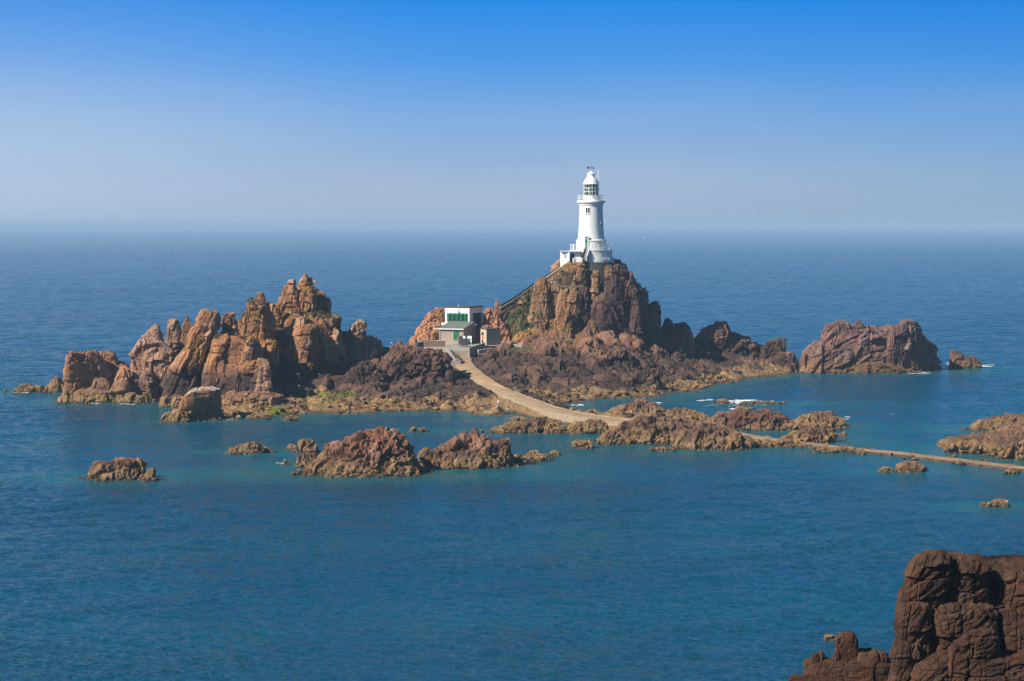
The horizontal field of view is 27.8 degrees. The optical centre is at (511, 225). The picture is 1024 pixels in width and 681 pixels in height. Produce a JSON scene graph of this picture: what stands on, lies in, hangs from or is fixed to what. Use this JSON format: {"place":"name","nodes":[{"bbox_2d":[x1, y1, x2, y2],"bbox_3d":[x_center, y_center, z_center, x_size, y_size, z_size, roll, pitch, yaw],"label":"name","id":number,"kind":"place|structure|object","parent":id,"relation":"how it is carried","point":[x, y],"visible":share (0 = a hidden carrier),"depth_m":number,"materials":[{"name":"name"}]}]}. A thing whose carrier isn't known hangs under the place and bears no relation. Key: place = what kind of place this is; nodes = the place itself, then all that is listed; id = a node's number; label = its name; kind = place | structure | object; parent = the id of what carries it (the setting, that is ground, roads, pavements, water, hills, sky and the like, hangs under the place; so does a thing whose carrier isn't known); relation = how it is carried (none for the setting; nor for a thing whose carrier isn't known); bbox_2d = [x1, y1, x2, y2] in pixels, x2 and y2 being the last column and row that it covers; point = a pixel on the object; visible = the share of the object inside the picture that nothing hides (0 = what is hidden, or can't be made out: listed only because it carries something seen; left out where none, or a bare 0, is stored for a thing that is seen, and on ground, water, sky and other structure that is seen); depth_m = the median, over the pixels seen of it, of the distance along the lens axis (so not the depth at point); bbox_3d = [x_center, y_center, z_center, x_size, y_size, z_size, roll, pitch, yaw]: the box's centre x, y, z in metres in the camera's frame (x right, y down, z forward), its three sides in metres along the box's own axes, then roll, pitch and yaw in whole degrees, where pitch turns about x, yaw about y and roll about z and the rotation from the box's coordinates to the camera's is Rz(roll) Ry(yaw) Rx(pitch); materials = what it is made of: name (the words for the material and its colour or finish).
{"place":"outdoors","nodes":[
{"label":"outdoors","id":0,"kind":"place"},
{"bbox_2d":[203,325,788,424],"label":"rocky shore","id":1,"kind":"structure","parent":0,"point":[730,366],"depth_m":406.89,"materials":[{"name":"brown stone"}]},
{"bbox_2d":[161,386,221,422],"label":"block rock","id":2,"kind":"object","parent":1,"relation":"on","point":[201,403],"visible":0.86,"depth_m":350.35,"materials":[{"name":"stone"}]},
{"bbox_2d":[159,273,349,407],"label":"rock massif","id":3,"kind":"structure","parent":1,"relation":"on","point":[236,370],"depth_m":388.76,"materials":[{"name":"stone"}]},
{"bbox_2d":[211,283,341,339],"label":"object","id":4,"kind":"structure","parent":3,"relation":"on","point":[251,302],"depth_m":401.55,"materials":[{"name":"brown stone"}]},
{"bbox_2d":[342,319,382,364],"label":"rock stack","id":5,"kind":"object","parent":1,"relation":"on","point":[361,346],"visible":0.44,"depth_m":409.18,"materials":[{"name":"stone"}]},
{"bbox_2d":[339,341,455,390],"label":"rock ridge","id":6,"kind":"object","parent":1,"relation":"on","point":[399,360],"visible":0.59,"depth_m":397.02,"materials":[{"name":"brown stone"}]},
{"bbox_2d":[409,307,444,344],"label":"rock outcrop","id":7,"kind":"object","parent":1,"relation":"on","point":[425,329],"visible":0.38,"depth_m":450.35,"materials":[{"name":"orange stone"}]},
{"bbox_2d":[445,346,464,368],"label":"concrete steps","id":8,"kind":"structure","parent":1,"relation":"on","point":[457,359],"depth_m":421.93,"materials":[{"name":"beige concrete"}]},
{"bbox_2d":[172,349,740,423],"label":"shore boulders","id":9,"kind":"object","parent":1,"relation":"on","point":[276,407],"visible":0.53,"depth_m":377.01,"materials":[{"name":"brown stone"}]},
{"bbox_2d":[418,339,521,354],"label":"forecourt","id":10,"kind":"structure","parent":1,"relation":"on","point":[461,349],"depth_m":435.29,"materials":[{"name":"concrete"}]},
{"bbox_2d":[416,341,423,346],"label":"wall","id":11,"kind":"structure","parent":10,"relation":"on","point":[419,344],"depth_m":436.39,"materials":[{"name":"grey stone"}]},
{"bbox_2d":[424,341,444,346],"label":"wall","id":12,"kind":"structure","parent":10,"relation":"on","point":[434,343],"depth_m":436.24,"materials":[{"name":"stone"}]},
{"bbox_2d":[434,304,483,344],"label":"fog signal house","id":13,"kind":"structure","parent":10,"relation":"on","point":[463,320],"depth_m":444.69,"materials":[{"name":"white paint"}]},
{"bbox_2d":[453,330,458,339],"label":"door","id":14,"kind":"structure","parent":13,"relation":"in","point":[455,333],"depth_m":439.61,"materials":[{"name":"green paint"}]},
{"bbox_2d":[473,312,480,329],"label":"door","id":15,"kind":"structure","parent":13,"relation":"in","point":[476,316],"depth_m":448.18,"materials":[{"name":"paint"}]},
{"bbox_2d":[458,336,466,344],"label":"board fence","id":16,"kind":"object","parent":10,"relation":"on","point":[462,340],"visible":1,"depth_m":435.67,"materials":[{"name":"wood"}]},
{"bbox_2d":[468,343,484,357],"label":"wall","id":17,"kind":"structure","parent":10,"relation":"on","point":[472,351],"depth_m":429.55,"materials":[{"name":"concrete"}]},
{"bbox_2d":[480,328,501,344],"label":"concrete hut","id":18,"kind":"object","parent":10,"relation":"on","point":[490,336],"visible":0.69,"depth_m":438.50,"materials":[{"name":"concrete"}]},
{"bbox_2d":[485,345,514,348],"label":"wall","id":19,"kind":"structure","parent":10,"relation":"on","point":[490,346],"depth_m":433.52,"materials":[{"name":"concrete"}]},
{"bbox_2d":[477,348,492,356],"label":"wall","id":20,"kind":"structure","parent":1,"relation":"on","point":[480,351],"depth_m":429.67,"materials":[{"name":"concrete"}]},
{"bbox_2d":[475,300,510,342],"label":"rock outcrop","id":21,"kind":"object","parent":1,"relation":"on","point":[491,318],"visible":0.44,"depth_m":446.36,"materials":[{"name":"orange stone"}]},
{"bbox_2d":[476,258,662,393],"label":"lighthouse rock","id":22,"kind":"object","parent":1,"relation":"on","point":[615,300],"visible":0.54,"depth_m":444.53,"materials":[{"name":"stone"}]},
{"bbox_2d":[499,261,568,315],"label":"stairway","id":23,"kind":"object","parent":22,"relation":"on","point":[507,305],"visible":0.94,"depth_m":450.55,"materials":[{"name":"concrete"}]},
{"bbox_2d":[560,271,581,299],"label":"masonry bastion","id":24,"kind":"object","parent":22,"relation":"on","point":[568,278],"visible":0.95,"depth_m":445.78,"materials":[{"name":"stone"}]},
{"bbox_2d":[560,251,581,266],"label":"annex building","id":25,"kind":"structure","parent":22,"relation":"on","point":[570,256],"depth_m":449.68,"materials":[{"name":"white paint"}]},
{"bbox_2d":[570,166,616,279],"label":"lighthouse","id":26,"kind":"object","parent":22,"relation":"on","point":[591,244],"visible":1,"depth_m":452.48,"materials":[{"name":"white paint"}]},
{"bbox_2d":[585,237,587,249],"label":"door","id":27,"kind":"structure","parent":26,"relation":"in","point":[586,240],"depth_m":451.80,"materials":[{"name":"green paint"}]},
{"bbox_2d":[504,259,649,336],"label":"crag grass","id":28,"kind":"structure","parent":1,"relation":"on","point":[529,303],"depth_m":448.94,"materials":[{"name":"green plant"}]},
{"bbox_2d":[660,318,694,349],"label":"sea stack","id":29,"kind":"object","parent":1,"relation":"on","point":[681,333],"visible":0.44,"depth_m":464.06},
{"bbox_2d":[694,320,798,372],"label":"rock ridge","id":30,"kind":"object","parent":1,"relation":"on","point":[719,337],"visible":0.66,"depth_m":470.16,"materials":[{"name":"brown stone"}]},
{"bbox_2d":[0,227,1023,680],"bbox_3d":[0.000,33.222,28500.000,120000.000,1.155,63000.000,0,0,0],"label":"sea","id":31,"kind":"structure","parent":0,"point":[204,557],"depth_m":254.17,"materials":[{"name":"liquid"}]},
{"bbox_2d":[15,383,44,391],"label":"rock","id":32,"kind":"object","parent":31,"relation":"in","point":[26,387],"visible":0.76,"depth_m":410.50,"materials":[{"name":"brown stone"}]},
{"bbox_2d":[45,376,63,391],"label":"boulder","id":33,"kind":"object","parent":31,"relation":"in","point":[56,384],"visible":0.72,"depth_m":409.71,"materials":[{"name":"stone"}]},
{"bbox_2d":[58,350,128,403],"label":"sea stack","id":34,"kind":"object","parent":31,"relation":"in","point":[89,375],"visible":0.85,"depth_m":389.02,"materials":[{"name":"stone"}]},
{"bbox_2d":[87,457,155,480],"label":"rock islet","id":35,"kind":"object","parent":31,"relation":"in","point":[120,468],"visible":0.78,"depth_m":269.14,"materials":[{"name":"brown stone"}]},
{"bbox_2d":[110,323,176,403],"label":"leaning fin","id":36,"kind":"object","parent":31,"relation":"in","point":[152,354],"visible":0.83,"depth_m":392.25,"materials":[{"name":"brown stone"}]},
{"bbox_2d":[228,441,271,453],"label":"rock","id":37,"kind":"object","parent":31,"relation":"in","point":[254,447],"visible":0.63,"depth_m":299.83,"materials":[{"name":"brown stone"}]},
{"bbox_2d":[254,413,268,418],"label":"boulder","id":38,"kind":"object","parent":31,"relation":"in","point":[262,415],"visible":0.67,"depth_m":352.85,"materials":[{"name":"brown stone"}]},
{"bbox_2d":[283,415,294,420],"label":"boulder","id":39,"kind":"object","parent":31,"relation":"in","point":[286,418],"visible":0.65,"depth_m":350.78,"materials":[{"name":"brown stone"}]},
{"bbox_2d":[287,443,298,449],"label":"rock","id":40,"kind":"object","parent":31,"relation":"in","point":[291,446],"visible":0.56,"depth_m":304.37,"materials":[{"name":"brown stone"}]},
{"bbox_2d":[296,448,317,465],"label":"rock","id":41,"kind":"object","parent":31,"relation":"in","point":[308,457],"visible":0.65,"depth_m":283.86,"materials":[{"name":"brown stone"}]},
{"bbox_2d":[297,439,318,452],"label":"boulder","id":42,"kind":"object","parent":31,"relation":"in","point":[305,445],"visible":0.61,"depth_m":300.38,"materials":[{"name":"brown stone"}]},
{"bbox_2d":[303,426,426,476],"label":"rock islet","id":43,"kind":"object","parent":31,"relation":"in","point":[381,450],"visible":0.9,"depth_m":273.92,"materials":[{"name":"brown stone"}]},
{"bbox_2d":[417,428,514,468],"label":"rock islet","id":44,"kind":"object","parent":31,"relation":"in","point":[474,449],"visible":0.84,"depth_m":283.39,"materials":[{"name":"brown stone"}]},
{"bbox_2d":[3,370,1023,640],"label":"reef stones","id":45,"kind":"object","parent":31,"relation":"in","point":[675,448],"visible":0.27,"depth_m":303.12,"materials":[{"name":"brown stone"}]},
{"bbox_2d":[12,364,1018,501],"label":"sea foam","id":46,"kind":"object","parent":31,"relation":"on","point":[737,401],"visible":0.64,"depth_m":389.66,"materials":[{"name":"white"}]},
{"bbox_2d":[490,416,561,433],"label":"rock reef","id":47,"kind":"object","parent":31,"relation":"in","point":[539,424],"visible":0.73,"depth_m":329.77},
{"bbox_2d":[514,450,548,461],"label":"rock","id":48,"kind":"object","parent":31,"relation":"in","point":[536,455],"visible":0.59,"depth_m":291.00,"materials":[{"name":"brown stone"}]},
{"bbox_2d":[550,450,560,455],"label":"rock","id":49,"kind":"object","parent":31,"relation":"in","point":[554,452],"visible":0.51,"depth_m":296.49,"materials":[{"name":"brown stone"}]},
{"bbox_2d":[547,425,590,433],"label":"rock reef","id":50,"kind":"object","parent":31,"relation":"in","point":[561,429],"visible":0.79,"depth_m":328.38},
{"bbox_2d":[571,439,594,448],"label":"rock","id":51,"kind":"object","parent":31,"relation":"in","point":[581,444],"visible":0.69,"depth_m":306.21,"materials":[{"name":"brown stone"}]},
{"bbox_2d":[609,398,709,420],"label":"rock reef","id":52,"kind":"object","parent":31,"relation":"in","point":[640,405],"visible":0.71,"depth_m":355.56},
{"bbox_2d":[567,412,756,449],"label":"rock reef","id":53,"kind":"object","parent":31,"relation":"in","point":[660,427],"visible":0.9,"depth_m":312.90},
{"bbox_2d":[654,446,669,451],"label":"rock","id":54,"kind":"object","parent":31,"relation":"in","point":[661,448],"visible":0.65,"depth_m":302.78,"materials":[{"name":"brown stone"}]},
{"bbox_2d":[717,399,728,403],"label":"rock","id":55,"kind":"object","parent":31,"relation":"in","point":[720,400],"visible":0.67,"depth_m":384.10,"materials":[{"name":"brown stone"}]},
{"bbox_2d":[499,397,971,466],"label":"causeway bed","id":56,"kind":"object","parent":31,"relation":"in","point":[519,409],"visible":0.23,"depth_m":361.77,"materials":[{"name":"brown stone"}]},
{"bbox_2d":[526,413,1020,472],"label":"causeway stones","id":57,"kind":"object","parent":56,"relation":"on","point":[959,462],"visible":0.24,"depth_m":292.95,"materials":[{"name":"brown stone"}]},
{"bbox_2d":[742,432,1017,465],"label":"causeway edge","id":58,"kind":"object","parent":56,"relation":"on","point":[901,451],"visible":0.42,"depth_m":293.98,"materials":[{"name":"grey concrete"}]},
{"bbox_2d":[754,439,1023,471],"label":"causeway edge","id":59,"kind":"object","parent":56,"relation":"on","point":[899,455],"visible":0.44,"depth_m":291.76,"materials":[{"name":"grey concrete"}]},
{"bbox_2d":[735,406,755,410],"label":"rock","id":60,"kind":"object","parent":31,"relation":"in","point":[745,408],"visible":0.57,"depth_m":369.49,"materials":[{"name":"brown stone"}]},
{"bbox_2d":[707,408,795,429],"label":"rock reef","id":61,"kind":"object","parent":31,"relation":"in","point":[762,419],"visible":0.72,"depth_m":334.60},
{"bbox_2d":[738,400,775,404],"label":"rock","id":62,"kind":"object","parent":31,"relation":"in","point":[759,402],"visible":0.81,"depth_m":382.98,"materials":[{"name":"brown stone"}]},
{"bbox_2d":[779,421,828,429],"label":"rock reef","id":63,"kind":"object","parent":31,"relation":"in","point":[798,425],"visible":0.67,"depth_m":333.77},
{"bbox_2d":[754,439,863,452],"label":"rock reef","id":64,"kind":"object","parent":31,"relation":"in","point":[777,443],"visible":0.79,"depth_m":307.63},
{"bbox_2d":[780,426,847,442],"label":"rock reef","id":65,"kind":"object","parent":31,"relation":"in","point":[820,434],"visible":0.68,"depth_m":314.78},
{"bbox_2d":[793,410,845,427],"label":"rock reef","id":66,"kind":"object","parent":31,"relation":"in","point":[829,419],"visible":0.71,"depth_m":339.12},
{"bbox_2d":[788,631,890,680],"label":"cliff rock","id":67,"kind":"object","parent":31,"relation":"in","point":[850,660],"visible":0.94,"depth_m":94.44,"materials":[{"name":"stone"}]},
{"bbox_2d":[797,319,941,373],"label":"rocky islet","id":68,"kind":"object","parent":31,"relation":"in","point":[858,346],"visible":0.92,"depth_m":465.12,"materials":[{"name":"brown stone"}]},
{"bbox_2d":[877,466,892,471],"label":"rock","id":69,"kind":"object","parent":31,"relation":"in","point":[883,468],"visible":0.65,"depth_m":277.53,"materials":[{"name":"brown stone"}]},
{"bbox_2d":[895,460,927,471],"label":"rock","id":70,"kind":"object","parent":31,"relation":"in","point":[910,466],"visible":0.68,"depth_m":277.52,"materials":[{"name":"brown stone"}]},
{"bbox_2d":[888,549,1023,680],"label":"cliff rock","id":71,"kind":"object","parent":31,"relation":"in","point":[959,616],"visible":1,"depth_m":87.77,"materials":[{"name":"stone"}]},
{"bbox_2d":[948,350,982,367],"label":"rock","id":72,"kind":"object","parent":31,"relation":"in","point":[957,359],"visible":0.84,"depth_m":479.83,"materials":[{"name":"brown stone"}]},
{"bbox_2d":[937,413,1023,459],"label":"rock reef","id":73,"kind":"object","parent":31,"relation":"in","point":[1002,437],"visible":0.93,"depth_m":298.55},
{"bbox_2d":[980,498,1009,506],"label":"rock","id":74,"kind":"object","parent":31,"relation":"in","point":[1000,502],"visible":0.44,"depth_m":243.44,"materials":[{"name":"brown stone"}]},
{"bbox_2d":[1005,468,1015,473],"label":"rock","id":75,"kind":"object","parent":31,"relation":"in","point":[1010,470],"visible":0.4,"depth_m":274.71,"materials":[{"name":"brown stone"}]},
{"bbox_2d":[0,0,1023,226],"label":"sky","id":76,"kind":"structure","parent":0,"point":[114,113],"materials":[{"name":"blue"}]},
{"bbox_2d":[453,353,1023,468],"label":"causeway path","id":77,"kind":"structure","parent":0,"point":[467,367],"depth_m":351.46,"materials":[{"name":"concrete"}]},
{"bbox_2d":[460,371,618,425],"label":"causeway kerb","id":78,"kind":"structure","parent":77,"relation":"on","point":[563,417],"depth_m":350.38,"materials":[{"name":"concrete"}]},
{"bbox_2d":[515,391,628,418],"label":"causeway kerb","id":79,"kind":"structure","parent":77,"relation":"on","point":[563,408],"depth_m":357.53,"materials":[{"name":"concrete"}]}
]}

